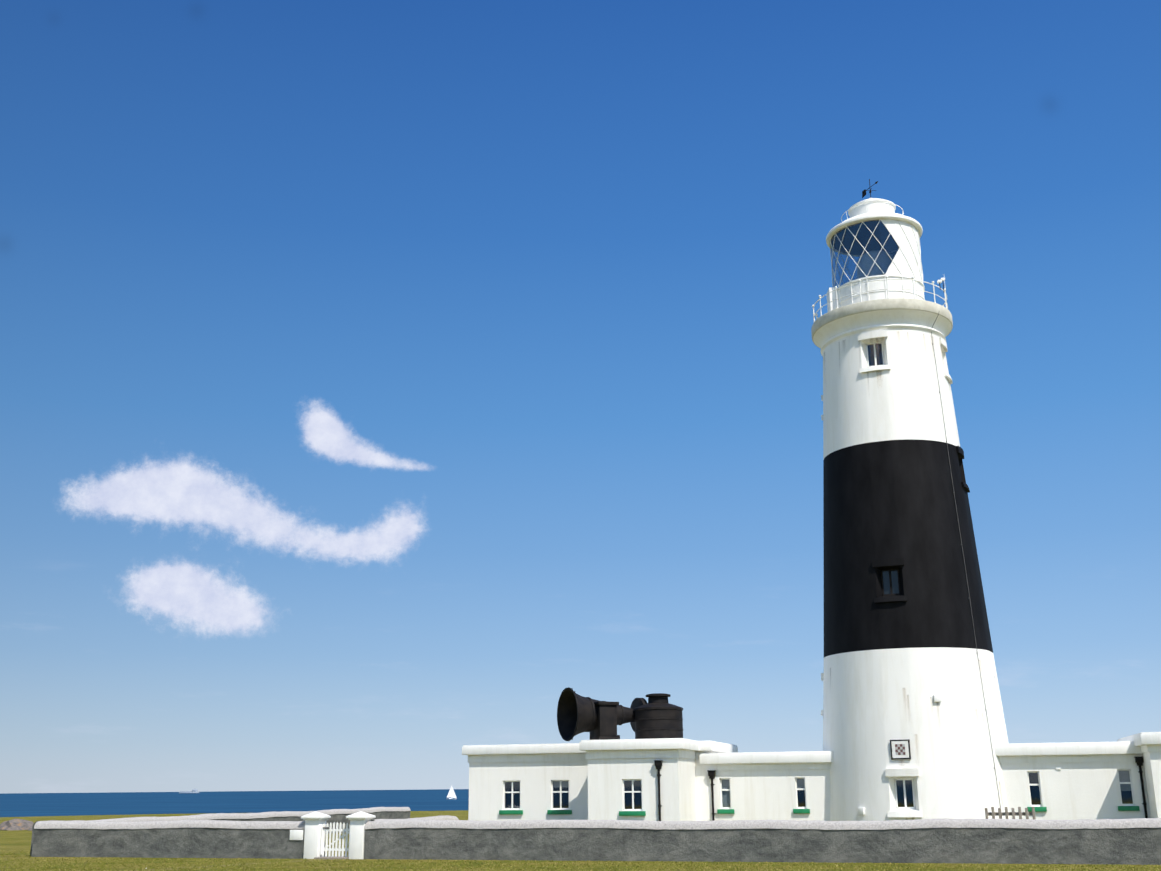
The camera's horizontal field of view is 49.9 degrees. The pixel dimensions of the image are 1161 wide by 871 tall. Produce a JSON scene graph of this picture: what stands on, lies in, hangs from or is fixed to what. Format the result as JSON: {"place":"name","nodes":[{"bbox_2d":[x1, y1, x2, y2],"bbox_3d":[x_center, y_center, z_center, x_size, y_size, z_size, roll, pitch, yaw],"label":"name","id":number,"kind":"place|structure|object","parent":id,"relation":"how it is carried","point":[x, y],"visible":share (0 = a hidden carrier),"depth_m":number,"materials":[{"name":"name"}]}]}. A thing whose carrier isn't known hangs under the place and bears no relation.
{"place":"outdoors","nodes":[
{"label":"outdoors","id":0,"kind":"place"},
{"bbox_2d":[0,789,468,816],"bbox_3d":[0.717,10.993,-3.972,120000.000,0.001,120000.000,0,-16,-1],"label":"sea water","id":1,"kind":"structure","parent":0,"point":[56,804],"depth_m":1381.74,"materials":[{"name":"blue liquid"}]},
{"bbox_2d":[179,789,198,792],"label":"distant ship","id":2,"kind":"object","parent":1,"relation":"on","point":[194,791],"visible":1,"depth_m":8274.87},
{"bbox_2d":[446,786,456,799],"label":"sailing yacht","id":3,"kind":"object","parent":1,"relation":"on","point":[451,793],"visible":0.92,"depth_m":1434.02,"materials":[{"name":"white fabric"}]},
{"bbox_2d":[0,810,1160,870],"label":"headland","id":4,"kind":"structure","parent":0,"point":[17,841],"depth_m":46.61,"materials":[{"name":"green plant"}]},
{"bbox_2d":[0,819,58,830],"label":"rock outcrop","id":5,"kind":"object","parent":4,"relation":"on","point":[17,824],"visible":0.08,"depth_m":93.43,"materials":[{"name":"beige stone"}]},
{"bbox_2d":[289,811,375,859],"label":"picket gate pillars","id":6,"kind":"structure","parent":4,"relation":"on","point":[317,829],"depth_m":50.57,"materials":[{"name":"white paint"}]},
{"bbox_2d":[30,807,1160,864],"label":"compound wall","id":7,"kind":"structure","parent":4,"relation":"on","point":[395,833],"depth_m":47.09,"materials":[{"name":"grey stone"}]},
{"bbox_2d":[0,850,1160,870],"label":"meadow grass","id":8,"kind":"structure","parent":0,"point":[936,868],"depth_m":44.12,"materials":[{"name":"grass"}]},
{"bbox_2d":[0,0,1160,793],"label":"sky","id":9,"kind":"structure","parent":0,"point":[383,383],"materials":[{"name":"blue"}]},
{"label":"yard ground","id":10,"kind":"structure","parent":0,"visible":0},
{"bbox_2d":[462,738,737,820],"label":"fog signal house","id":11,"kind":"structure","parent":10,"relation":"on","point":[662,779],"depth_m":56.20,"materials":[{"name":"white paint"}]},
{"bbox_2d":[557,687,682,740],"bbox_3d":[1.873,12.459,55.737,5.524,2.330,2.513,4,-16,-14],"label":"fog horn","id":12,"kind":"object","parent":11,"relation":"on","point":[657,716],"visible":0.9,"depth_m":55.05,"materials":[{"name":"black metal"}]},
{"bbox_2d":[699,751,833,820],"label":"link building","id":13,"kind":"structure","parent":10,"relation":"on","point":[795,785],"depth_m":55.18,"materials":[{"name":"white paint"}]},
{"bbox_2d":[821,330,1009,820],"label":"lighthouse tower","id":14,"kind":"structure","parent":10,"relation":"on","point":[899,622],"depth_m":54.77,"materials":[{"name":"white paint"}]},
{"bbox_2d":[811,298,952,356],"bbox_3d":[14.729,-4.776,61.020,6.720,1.490,6.720,0,-16,-1],"label":"gallery","id":15,"kind":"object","parent":14,"relation":"on","point":[829,328],"depth_m":58.46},
{"bbox_2d":[826,198,924,311],"bbox_3d":[14.624,-8.746,62.139,4.854,6.800,4.720,0,-16,-1],"label":"lantern","id":16,"kind":"object","parent":15,"relation":"on","point":[869,209],"visible":0.52,"depth_m":60.91,"materials":[{"name":"white paint"}]},
{"bbox_2d":[862,179,877,197],"bbox_3d":[14.656,-12.485,63.195,0.478,1.050,1.401,12,-20,-38],"label":"weather vane","id":17,"kind":"object","parent":16,"relation":"on","point":[864,192],"visible":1,"depth_m":63.24,"materials":[{"name":"black metal"}]},
{"bbox_2d":[857,250,893,278],"bbox_3d":[14.698,-8.072,61.950,1.920,2.120,1.920,0,-16,-1],"label":"lighthouse lens","id":18,"kind":"object","parent":16,"relation":"in","point":[865,268],"depth_m":61.23,"materials":[{"name":"blue glass"}]},
{"bbox_2d":[830,219,922,286],"bbox_3d":[14.694,-8.467,62.062,4.372,2.915,4.372,0,-16,-1],"label":"lantern room","id":19,"kind":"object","parent":16,"relation":"attached to","point":[906,260],"depth_m":60.36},
{"bbox_2d":[812,276,947,321],"bbox_3d":[14.713,-6.436,61.489,6.478,2.000,6.472,0,-16,-1],"label":"gallery railing","id":20,"kind":"object","parent":15,"relation":"on","point":[913,289],"visible":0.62,"depth_m":59.08,"materials":[{"name":"white metal"}]},
{"bbox_2d":[821,314,1000,814],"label":"tower fittings","id":21,"kind":"object","parent":14,"relation":"attached to","point":[907,755],"visible":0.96,"depth_m":52.30,"materials":[{"name":"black metal"}]},
{"bbox_2d":[895,744,904,754],"bbox_3d":[13.325,13.088,52.051,0.368,0.440,0.158,0,-16,-1],"label":"tower crest","id":22,"kind":"object","parent":21,"relation":"attached to","point":[899,749],"visible":1,"depth_m":52.05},
{"bbox_2d":[839,333,985,818],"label":"tower stains","id":23,"kind":"object","parent":14,"relation":"attached to","point":[881,386],"visible":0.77,"depth_m":57.94,"materials":[{"name":"white paint"}]},
{"bbox_2d":[985,807,1035,819],"bbox_3d":[16.324,14.671,47.376,1.800,1.120,0.140,-5,-16,16],"label":"timber fence","id":24,"kind":"object","parent":10,"relation":"on","point":[1013,814],"visible":0.5,"depth_m":47.42,"materials":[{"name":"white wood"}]},
{"bbox_2d":[994,732,1160,819],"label":"building","id":25,"kind":"structure","parent":10,"relation":"on","point":[1120,778],"depth_m":51.65,"materials":[{"name":"white paint"}]}
]}

